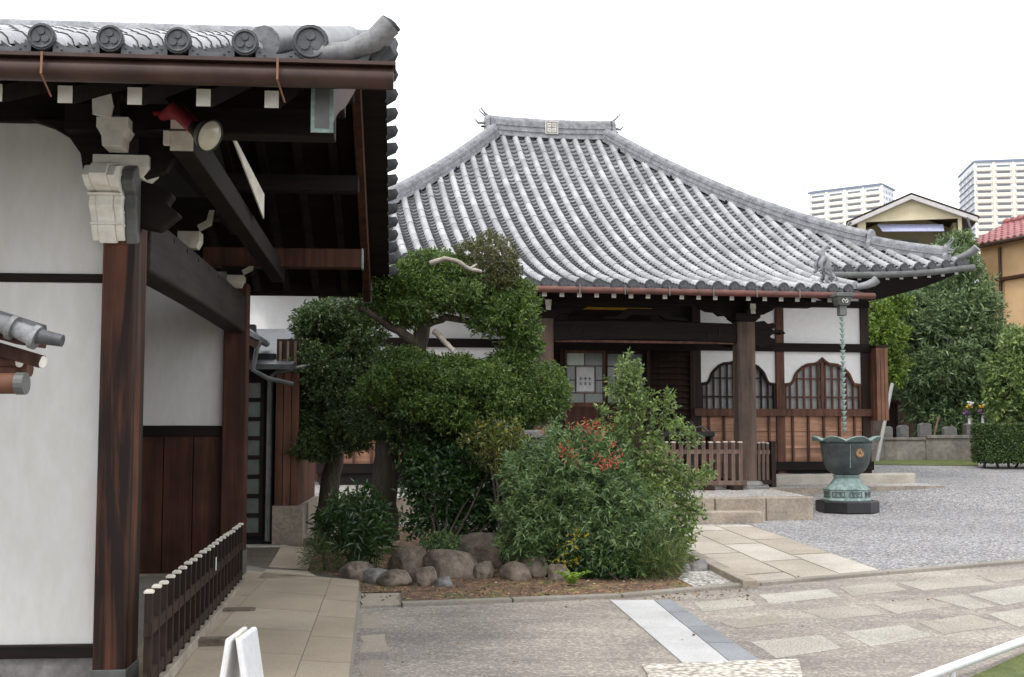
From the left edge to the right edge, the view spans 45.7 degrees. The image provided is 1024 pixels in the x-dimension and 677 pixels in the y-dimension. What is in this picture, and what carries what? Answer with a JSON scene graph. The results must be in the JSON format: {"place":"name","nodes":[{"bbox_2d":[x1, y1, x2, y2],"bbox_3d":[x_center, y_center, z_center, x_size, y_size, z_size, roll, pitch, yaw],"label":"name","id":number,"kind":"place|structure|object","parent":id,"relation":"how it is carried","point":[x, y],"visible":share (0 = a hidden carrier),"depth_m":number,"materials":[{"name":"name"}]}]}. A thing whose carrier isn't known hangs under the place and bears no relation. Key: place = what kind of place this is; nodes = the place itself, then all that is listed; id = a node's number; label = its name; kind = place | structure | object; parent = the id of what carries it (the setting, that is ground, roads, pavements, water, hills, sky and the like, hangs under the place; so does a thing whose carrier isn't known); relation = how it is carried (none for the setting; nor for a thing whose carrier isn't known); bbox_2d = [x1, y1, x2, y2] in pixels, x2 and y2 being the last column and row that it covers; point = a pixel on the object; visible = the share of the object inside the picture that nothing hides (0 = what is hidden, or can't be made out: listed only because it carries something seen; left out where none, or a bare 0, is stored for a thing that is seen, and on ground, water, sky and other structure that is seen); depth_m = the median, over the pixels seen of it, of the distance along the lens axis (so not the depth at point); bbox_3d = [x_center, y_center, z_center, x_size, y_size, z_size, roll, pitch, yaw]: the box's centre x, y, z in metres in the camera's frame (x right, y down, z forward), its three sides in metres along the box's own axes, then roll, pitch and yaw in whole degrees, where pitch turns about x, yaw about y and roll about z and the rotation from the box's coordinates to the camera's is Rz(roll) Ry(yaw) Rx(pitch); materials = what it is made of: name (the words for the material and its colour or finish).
{"place":"outdoors","nodes":[
{"label":"outdoors","id":0,"kind":"place"},
{"bbox_2d":[138,546,360,676],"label":"pavement","id":1,"kind":"structure","parent":0,"point":[304,623],"depth_m":9.37,"materials":[{"name":"beige stone"}]},
{"bbox_2d":[142,523,255,676],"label":"picket fence","id":2,"kind":"object","parent":1,"relation":"on","point":[185,604],"visible":0.88,"depth_m":8.11,"materials":[{"name":"brown wood"}]},
{"bbox_2d":[220,627,263,676],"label":"folding sign","id":3,"kind":"object","parent":1,"relation":"on","point":[241,655],"visible":1,"depth_m":5.18,"materials":[{"name":"white plastic"}]},
{"bbox_2d":[247,526,691,606],"bbox_3d":[-0.672,2.408,13.441,5.856,0.136,6.827,0,-4,0],"label":"soil bed","id":4,"kind":"object","parent":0,"point":[466,585],"visible":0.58,"depth_m":11.22,"materials":[{"name":"brown soil"}]},
{"bbox_2d":[303,531,335,544],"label":"rock","id":5,"kind":"object","parent":4,"relation":"on","point":[305,537],"visible":0.09,"depth_m":14.64,"materials":[{"name":"stone"}]},
{"bbox_2d":[293,530,352,573],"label":"mondo grass","id":6,"kind":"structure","parent":4,"relation":"on","point":[325,552],"depth_m":12.19,"materials":[{"name":"green plant"}]},
{"bbox_2d":[306,479,402,567],"bbox_3d":[-1.632,1.916,12.467,0.928,0.980,1.140,2,-5,-21],"label":"pointed leaf shrub","id":7,"kind":"object","parent":4,"relation":"on","point":[355,519],"visible":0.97,"depth_m":12.27,"materials":[{"name":"green plant"}]},
{"bbox_2d":[338,561,372,577],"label":"boulder","id":8,"kind":"object","parent":4,"relation":"on","point":[354,569],"visible":0.58,"depth_m":11.75,"materials":[{"name":"grey stone"}]},
{"bbox_2d":[363,568,386,583],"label":"boulder","id":9,"kind":"object","parent":4,"relation":"on","point":[370,575],"visible":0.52,"depth_m":11.38,"materials":[{"name":"grey stone"}]},
{"bbox_2d":[376,569,412,586],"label":"boulder","id":10,"kind":"object","parent":4,"relation":"on","point":[394,577],"visible":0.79,"depth_m":11.20,"materials":[{"name":"grey stone"}]},
{"bbox_2d":[388,547,427,572],"bbox_3d":[-0.988,2.318,12.300,0.450,0.427,0.375,2,-5,-28],"label":"boulder","id":11,"kind":"object","parent":4,"relation":"on","point":[408,560],"visible":0.46,"depth_m":12.19,"materials":[{"name":"grey stone"}]},
{"bbox_2d":[409,566,437,585],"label":"boulder","id":12,"kind":"object","parent":4,"relation":"on","point":[424,576],"visible":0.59,"depth_m":11.21,"materials":[{"name":"grey stone"}]},
{"bbox_2d":[417,528,461,551],"bbox_3d":[-0.733,2.174,12.635,0.470,0.458,1.113,0,-4,0],"label":"round shrub","id":13,"kind":"object","parent":4,"relation":"on","point":[434,540],"visible":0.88,"depth_m":12.29,"materials":[{"name":"green plant"}]},
{"bbox_2d":[433,576,452,586],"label":"boulder","id":14,"kind":"object","parent":4,"relation":"on","point":[446,581],"visible":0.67,"depth_m":11.17,"materials":[{"name":"grey stone"}]},
{"bbox_2d":[387,434,506,549],"bbox_3d":[-0.578,1.745,13.287,1.571,1.430,1.471,0,-4,0],"label":"dark broadleaf shrub","id":15,"kind":"object","parent":4,"relation":"on","point":[454,490],"visible":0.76,"depth_m":13.24,"materials":[{"name":"green plant"}]},
{"bbox_2d":[422,549,477,578],"bbox_3d":[-0.559,2.275,11.888,0.497,0.421,0.540,3,-5,-32],"label":"boulder","id":16,"kind":"object","parent":4,"relation":"on","point":[453,564],"visible":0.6,"depth_m":11.76,"materials":[{"name":"grey stone"}]},
{"bbox_2d":[341,227,574,541],"bbox_3d":[-0.612,0.516,13.980,2.721,3.717,1.455,0,-4,0],"label":"cloud pruned tree","id":17,"kind":"object","parent":4,"relation":"on","point":[415,387],"visible":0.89,"depth_m":13.88,"materials":[{"name":"green plant"}]},
{"bbox_2d":[473,561,493,578],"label":"boulder","id":18,"kind":"object","parent":4,"relation":"on","point":[483,570],"visible":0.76,"depth_m":11.70,"materials":[{"name":"grey stone"}]},
{"bbox_2d":[448,532,523,567],"bbox_3d":[-0.289,2.338,12.741,0.926,0.621,0.672,0,-4,0],"label":"boulder","id":19,"kind":"object","parent":4,"relation":"on","point":[479,546],"visible":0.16,"depth_m":12.50,"materials":[{"name":"grey stone"}]},
{"bbox_2d":[456,412,537,565],"bbox_3d":[-0.061,1.611,13.063,0.862,1.659,1.168,4,-6,-40],"label":"yellowing shrub","id":20,"kind":"object","parent":4,"relation":"on","point":[493,445],"visible":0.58,"depth_m":13.08,"materials":[{"name":"green plant"}]},
{"bbox_2d":[499,561,531,580],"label":"boulder","id":21,"kind":"object","parent":4,"relation":"on","point":[514,571],"visible":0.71,"depth_m":11.58,"materials":[{"name":"grey stone"}]},
{"bbox_2d":[517,430,548,515],"bbox_3d":[0.237,1.738,13.807,0.380,1.392,0.360,0,-4,-6],"label":"stone post","id":22,"kind":"object","parent":4,"relation":"on","point":[536,434],"visible":0.13,"depth_m":13.68,"materials":[{"name":"grey stone"}]},
{"bbox_2d":[520,554,547,577],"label":"boulder","id":23,"kind":"object","parent":4,"relation":"on","point":[534,568],"visible":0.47,"depth_m":11.76,"materials":[{"name":"grey stone"}]},
{"bbox_2d":[547,563,569,581],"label":"boulder","id":24,"kind":"object","parent":4,"relation":"on","point":[553,575],"visible":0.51,"depth_m":11.52,"materials":[{"name":"grey stone"}]},
{"bbox_2d":[552,569,590,583],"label":"bright fern","id":25,"kind":"object","parent":4,"relation":"on","point":[574,577],"visible":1,"depth_m":11.17,"materials":[{"name":"green plant"}]},
{"bbox_2d":[485,408,680,579],"bbox_3d":[0.714,1.638,12.227,1.978,1.893,1.571,0,-4,0],"label":"nandina bush","id":26,"kind":"object","parent":4,"relation":"on","point":[561,489],"visible":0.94,"depth_m":11.95,"materials":[{"name":"green plant"}]},
{"bbox_2d":[556,544,645,580],"bbox_3d":[0.846,2.178,11.660,0.850,0.415,0.591,0,-4,0],"label":"bed plant","id":27,"kind":"object","parent":4,"relation":"on","point":[623,572],"visible":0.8,"depth_m":11.62,"materials":[{"name":"green plant"}]},
{"bbox_2d":[593,348,717,564],"bbox_3d":[1.360,1.250,12.508,1.376,2.358,1.056,-2,-5,26],"label":"leafy shrub","id":28,"kind":"object","parent":4,"relation":"on","point":[631,387],"visible":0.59,"depth_m":12.57,"materials":[{"name":"green plant"}]},
{"bbox_2d":[613,522,697,580],"bbox_3d":[1.373,2.136,11.773,0.959,0.781,0.990,0,-4,0],"label":"grass clump","id":29,"kind":"object","parent":4,"relation":"on","point":[671,557],"visible":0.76,"depth_m":11.65,"materials":[{"name":"green plant"}]},
{"bbox_2d":[677,563,690,571],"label":"boulder","id":30,"kind":"object","parent":4,"relation":"on","point":[688,567],"visible":0.35,"depth_m":12.13,"materials":[{"name":"grey stone"}]},
{"bbox_2d":[687,559,708,570],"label":"boulder","id":31,"kind":"object","parent":4,"relation":"on","point":[700,565],"visible":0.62,"depth_m":12.19,"materials":[{"name":"grey stone"}]},
{"bbox_2d":[678,570,732,585],"bbox_3d":[1.795,2.345,12.435,0.639,0.056,2.756,1,-4,-8],"label":"gravel patch","id":32,"kind":"object","parent":4,"relation":"on","point":[696,578],"visible":0.38,"depth_m":11.64,"materials":[{"name":"white gravel"}]},
{"bbox_2d":[0,0,1023,228],"label":"sky","id":33,"kind":"structure","parent":0,"point":[778,102],"materials":[{"name":"white"}]},
{"bbox_2d":[359,524,768,609],"bbox_3d":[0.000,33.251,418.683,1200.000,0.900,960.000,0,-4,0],"label":"ground","id":34,"kind":"structure","parent":0,"point":[399,598],"depth_m":10.52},
{"bbox_2d":[0,15,399,676],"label":"gate building","id":35,"kind":"structure","parent":34,"relation":"on","point":[140,263],"depth_m":7.20,"materials":[{"name":"wood"}]},
{"bbox_2d":[0,311,64,394],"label":"gate roof","id":36,"kind":"structure","parent":35,"relation":"attached to","point":[17,365],"depth_m":4.60,"materials":[{"name":"grey ceramic"}]},
{"bbox_2d":[147,101,222,152],"bbox_3d":[-1.876,-1.185,6.901,0.174,0.389,0.879,3,-6,-38],"label":"floodlight","id":37,"kind":"object","parent":35,"relation":"attached to","point":[207,135],"visible":0.97,"depth_m":6.65,"materials":[{"name":"red paint"}]},
{"bbox_2d":[246,329,310,547],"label":"dark shed","id":38,"kind":"structure","parent":34,"relation":"on","point":[261,449],"depth_m":14.61,"materials":[{"name":"black wood"}]},
{"bbox_2d":[246,378,263,537],"bbox_3d":[-3.249,1.428,14.589,0.510,1.910,0.039,0,-4,-4],"label":"glazed door","id":39,"kind":"structure","parent":38,"relation":"in","point":[256,386],"depth_m":14.59,"materials":[{"name":"grey glass"}]},
{"bbox_2d":[249,324,293,386],"bbox_3d":[-3.723,0.956,14.775,2.207,3.200,1.300,0,-4,-5],"label":"tiled eave","id":40,"kind":"object","parent":38,"relation":"on","point":[257,340],"visible":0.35,"depth_m":14.35,"materials":[{"name":"tile"}]},
{"bbox_2d":[250,296,318,480],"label":"white house","id":41,"kind":"structure","parent":34,"relation":"on","point":[270,312],"depth_m":23.50,"materials":[{"name":"paint"}]},
{"bbox_2d":[272,339,318,545],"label":"red board wall","id":42,"kind":"structure","parent":34,"relation":"on","point":[296,499],"depth_m":14.59,"materials":[{"name":"wood"}]},
{"bbox_2d":[276,296,392,523],"bbox_3d":[-2.156,0.833,14.886,1.527,2.918,1.611,0,-4,0],"label":"dark tree","id":43,"kind":"object","parent":34,"relation":"on","point":[331,348],"visible":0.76,"depth_m":14.73,"materials":[{"name":"green plant"}]},
{"bbox_2d":[807,183,894,224],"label":"apartment tower","id":44,"kind":"structure","parent":34,"relation":"on","point":[843,205],"depth_m":595.23,"materials":[{"name":"white concrete"}]},
{"bbox_2d":[883,189,892,203],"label":"side window","id":45,"kind":"structure","parent":44,"relation":"in","point":[883,189],"depth_m":590.27,"materials":[{"name":"white glass"}]},
{"bbox_2d":[846,193,978,328],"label":"yellow house","id":46,"kind":"structure","parent":34,"relation":"on","point":[913,218],"depth_m":41.57,"materials":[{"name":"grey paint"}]},
{"bbox_2d":[899,239,917,242],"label":"terrace window","id":47,"kind":"structure","parent":46,"relation":"in","point":[906,240],"depth_m":43.32,"materials":[{"name":"grey glass"}]},
{"bbox_2d":[871,389,1017,437],"bbox_3d":[13.100,2.354,34.917,11.000,2.026,0.110,0,-4,0],"label":"board fence","id":48,"kind":"object","parent":34,"relation":"on","point":[896,417],"visible":0.02,"depth_m":34.92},
{"bbox_2d":[871,435,1019,459],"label":"retaining wall","id":49,"kind":"structure","parent":34,"relation":"on","point":[941,447],"depth_m":29.94,"materials":[{"name":"grey concrete"}]},
{"bbox_2d":[957,159,1023,282],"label":"apartment tower","id":50,"kind":"structure","parent":34,"relation":"on","point":[991,193],"depth_m":565.16,"materials":[{"name":"pale white concrete"},{"name":"glass"}]},
{"bbox_2d":[957,168,975,239],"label":"side window","id":51,"kind":"structure","parent":50,"relation":"in","point":[968,174],"depth_m":579.84,"materials":[{"name":"white glass"}]},
{"bbox_2d":[975,215,1023,332],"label":"orange house","id":52,"kind":"structure","parent":34,"relation":"on","point":[1001,247],"depth_m":40.86,"materials":[{"name":"paint"}]},
{"bbox_2d":[315,461,1023,569],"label":"gravel yard","id":53,"kind":"structure","parent":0,"point":[971,514],"depth_m":17.28,"materials":[{"name":"grey gravel"}]},
{"bbox_2d":[315,483,944,520],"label":"platform","id":54,"kind":"structure","parent":53,"relation":"on","point":[781,490],"depth_m":20.55,"materials":[{"name":"stone"}]},
{"bbox_2d":[316,106,979,489],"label":"temple hall","id":55,"kind":"structure","parent":54,"relation":"on","point":[708,300],"depth_m":23.38,"materials":[{"name":"grey ceramic"}]},
{"bbox_2d":[564,350,605,456],"bbox_3d":[1.384,1.263,22.811,0.790,2.080,0.050,1,-4,-10],"label":"sliding door","id":56,"kind":"structure","parent":55,"relation":"in","point":[587,379],"depth_m":22.83,"materials":[{"name":"brown glass"}]},
{"bbox_2d":[605,351,645,460],"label":"sliding door","id":57,"kind":"structure","parent":55,"relation":"in","point":[610,356],"depth_m":22.99,"materials":[{"name":"brown glass"}]},
{"bbox_2d":[707,442,730,480],"bbox_3d":[3.879,2.189,21.466,0.090,0.726,1.763,1,-5,-18],"label":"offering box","id":58,"kind":"object","parent":55,"relation":"on","point":[729,467],"visible":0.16,"depth_m":21.84,"materials":[{"name":"brown wood"}]},
{"bbox_2d":[701,361,775,408],"bbox_3d":[4.353,0.845,23.399,1.528,1.013,0.143,1,-4,-10],"label":"bell window","id":59,"kind":"structure","parent":55,"relation":"in","point":[717,392],"depth_m":23.40,"materials":[{"name":"brown wood"}]},
{"bbox_2d":[785,357,861,408],"bbox_3d":[6.052,0.869,23.712,1.613,1.013,0.142,1,-4,-10],"label":"bell window","id":60,"kind":"structure","parent":55,"relation":"in","point":[816,385],"depth_m":23.72,"materials":[{"name":"brown wood"}]},
{"bbox_2d":[813,245,837,282],"bbox_3d":[5.194,-1.226,20.105,0.432,0.661,0.298,1,-4,-10],"label":"lion ornament","id":61,"kind":"object","parent":55,"relation":"on","point":[822,262],"visible":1,"depth_m":20.03,"materials":[{"name":"ceramic"}]},
{"bbox_2d":[830,292,853,315],"bbox_3d":[5.300,-0.545,19.519,0.300,0.360,0.300,1,-4,-10],"label":"rain hopper","id":62,"kind":"object","parent":55,"relation":"attached to","point":[841,301],"visible":1,"depth_m":19.43,"materials":[{"name":"grey metal"}]},
{"bbox_2d":[839,317,846,431],"bbox_3d":[5.300,0.569,19.434,0.101,1.865,0.087,0,-4,0],"label":"rain chain","id":63,"kind":"object","parent":62,"relation":"hanging from","point":[843,384],"visible":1,"depth_m":19.41,"materials":[{"name":"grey metal"}]},
{"bbox_2d":[652,497,714,515],"bbox_3d":[2.363,2.504,17.595,1.108,0.405,0.316,1,-4,-10],"label":"kerb stone","id":64,"kind":"object","parent":54,"relation":"on","point":[708,502],"visible":0.16,"depth_m":17.54,"materials":[{"name":"beige stone"}]},
{"bbox_2d":[655,420,714,487],"bbox_3d":[2.984,1.977,20.882,0.991,1.160,0.507,1,-4,-10],"label":"iron candle stand","id":65,"kind":"object","parent":54,"relation":"on","point":[708,435],"visible":0.42,"depth_m":20.83,"materials":[{"name":"black metal"}]},
{"bbox_2d":[641,441,746,490],"bbox_3d":[2.966,2.098,20.003,1.870,0.813,0.320,1,-4,-10],"label":"picket fence","id":66,"kind":"object","parent":54,"relation":"on","point":[732,484],"visible":0.51,"depth_m":20.05,"materials":[{"name":"brown wood"}]},
{"bbox_2d":[713,496,765,520],"bbox_3d":[3.296,2.518,17.768,0.768,0.402,0.312,1,-4,-10],"label":"kerb stone","id":67,"kind":"object","parent":54,"relation":"on","point":[755,503],"visible":0.45,"depth_m":17.64,"materials":[{"name":"beige stone"}]},
{"bbox_2d":[757,441,775,486],"bbox_3d":[4.302,2.164,20.907,0.542,0.790,0.100,2,-5,-27],"label":"picket fence","id":68,"kind":"object","parent":54,"relation":"on","point":[766,473],"visible":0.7,"depth_m":20.93,"materials":[{"name":"brown wood"}]},
{"bbox_2d":[760,496,812,520],"bbox_3d":[4.044,2.529,17.907,0.728,0.404,0.314,1,-4,-10],"label":"kerb stone","id":69,"kind":"object","parent":54,"relation":"on","point":[781,508],"visible":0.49,"depth_m":17.77,"materials":[{"name":"beige stone"}]},
{"bbox_2d":[670,510,761,524],"bbox_3d":[2.853,2.576,17.358,1.400,0.225,0.365,1,-4,-10],"label":"step stone","id":70,"kind":"object","parent":53,"relation":"on","point":[734,517],"visible":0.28,"depth_m":17.23,"materials":[{"name":"beige stone"}]},
{"bbox_2d":[776,473,914,484],"bbox_3d":[6.108,2.660,22.453,2.851,0.339,0.354,1,-5,-14],"label":"long edging stone","id":71,"kind":"object","parent":53,"relation":"on","point":[827,478],"visible":0.39,"depth_m":22.23,"materials":[{"name":"stone"}]},
{"bbox_2d":[811,436,880,513],"bbox_3d":[5.300,2.140,19.243,1.103,1.196,1.103,1,-4,-8],"label":"rainwater basin","id":72,"kind":"object","parent":53,"relation":"on","point":[846,490],"visible":1,"depth_m":18.95,"materials":[{"name":"teal metal"}]},
{"bbox_2d":[884,426,892,437],"bbox_3d":[9.683,2.566,31.396,0.369,0.587,0.500,0,-4,1],"label":"gravestone","id":73,"kind":"object","parent":53,"relation":"on","point":[888,433],"visible":0.25,"depth_m":31.26,"materials":[{"name":"grey stone"}]},
{"bbox_2d":[896,425,908,437],"bbox_3d":[10.165,2.563,31.596,0.334,0.622,0.500,0,-4,-3],"label":"gravestone","id":74,"kind":"object","parent":53,"relation":"on","point":[902,431],"visible":0.34,"depth_m":31.46,"materials":[{"name":"grey stone"}]},
{"bbox_2d":[917,423,931,437],"bbox_3d":[10.801,2.551,31.798,0.448,0.676,0.500,0,-4,4],"label":"gravestone","id":75,"kind":"object","parent":53,"relation":"on","point":[924,429],"visible":0.4,"depth_m":31.67,"materials":[{"name":"grey stone"}]},
{"bbox_2d":[933,416,939,434],"bbox_3d":[10.906,2.277,31.217,0.340,0.564,0.060,4,-6,-44],"label":"grave stake","id":76,"kind":"object","parent":53,"relation":"on","point":[936,425],"visible":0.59,"depth_m":31.21,"materials":[{"name":"wood"}]},
{"bbox_2d":[888,227,1014,437],"bbox_3d":[12.107,0.065,33.148,4.065,6.562,3.487,0,-4,0],"label":"evergreen tree","id":77,"kind":"object","parent":53,"relation":"on","point":[948,347],"visible":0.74,"depth_m":32.30,"materials":[{"name":"green plant"}]},
{"bbox_2d":[962,423,975,434],"bbox_3d":[11.945,2.537,31.599,0.520,0.676,0.500,0,-4,-1],"label":"gravestone","id":78,"kind":"object","parent":53,"relation":"on","point":[966,430],"visible":0.16,"depth_m":31.48,"materials":[{"name":"grey stone"}]},
{"bbox_2d":[974,401,987,422],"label":"grave flowers","id":79,"kind":"object","parent":53,"relation":"on","point":[981,411],"visible":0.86,"depth_m":30.81,"materials":[{"name":"multicoloured plant"}]},
{"bbox_2d":[969,422,1023,467],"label":"clipped hedge","id":80,"kind":"object","parent":53,"relation":"on","point":[987,446],"visible":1,"depth_m":26.78,"materials":[{"name":"green plant"}]},
{"bbox_2d":[975,322,1023,454],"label":"light leaf tree","id":81,"kind":"object","parent":53,"relation":"on","point":[1002,394],"visible":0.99,"depth_m":29.20,"materials":[{"name":"green plant"}]},
{"bbox_2d":[352,559,1023,676],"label":"plaza","id":82,"kind":"structure","parent":0,"point":[848,629],"depth_m":9.01,"materials":[{"name":"grey stone"}]},
{"bbox_2d":[363,574,945,662],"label":"fallen leaves","id":83,"kind":"object","parent":82,"relation":"on","point":[548,594],"visible":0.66,"depth_m":10.91,"materials":[{"name":"brown plant"}]},
{"bbox_2d":[912,636,1023,676],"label":"white rail","id":84,"kind":"object","parent":82,"relation":"on","point":[951,668],"visible":1,"depth_m":7.44,"materials":[{"name":"metal"}]},
{"bbox_2d":[664,525,877,587],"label":"path","id":85,"kind":"structure","parent":0,"point":[748,556],"depth_m":13.22,"materials":[{"name":"beige stone"}]},
{"bbox_2d":[868,292,915,436],"bbox_3d":[9.575,0.860,31.701,1.941,4.821,2.401,-2,-5,20],"label":"bright tree","id":86,"kind":"object","parent":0,"point":[886,326],"visible":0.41,"depth_m":31.16,"materials":[{"name":"green plant"}]},
{"bbox_2d":[872,460,977,464],"bbox_3d":[10.029,2.991,29.432,2.495,0.085,3.277,-1,-5,15],"label":"grass strip","id":87,"kind":"object","parent":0,"point":[924,462],"depth_m":28.90,"materials":[{"name":"green plant"}]},
{"bbox_2d":[875,383,893,460],"bbox_3d":[9.163,2.053,29.862,0.842,1.944,0.090,4,-6,-41],"label":"leaning pole","id":88,"kind":"object","parent":87,"relation":"on","point":[883,427],"visible":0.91,"depth_m":29.75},
{"bbox_2d":[941,427,956,434],"bbox_3d":[11.302,2.569,31.395,0.480,0.582,0.500,0,-4,2],"label":"gravestone","id":89,"kind":"object","parent":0,"point":[948,430],"visible":0.34,"depth_m":31.26,"materials":[{"name":"grey stone"}]},
{"bbox_2d":[960,401,978,423],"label":"grave flowers","id":90,"kind":"object","parent":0,"point":[966,412],"visible":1,"depth_m":30.82,"materials":[{"name":"multicoloured plant"}]},
{"bbox_2d":[971,653,1023,676],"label":"lawn","id":91,"kind":"structure","parent":0,"point":[1013,667],"depth_m":7.57,"materials":[{"name":"green plant"}]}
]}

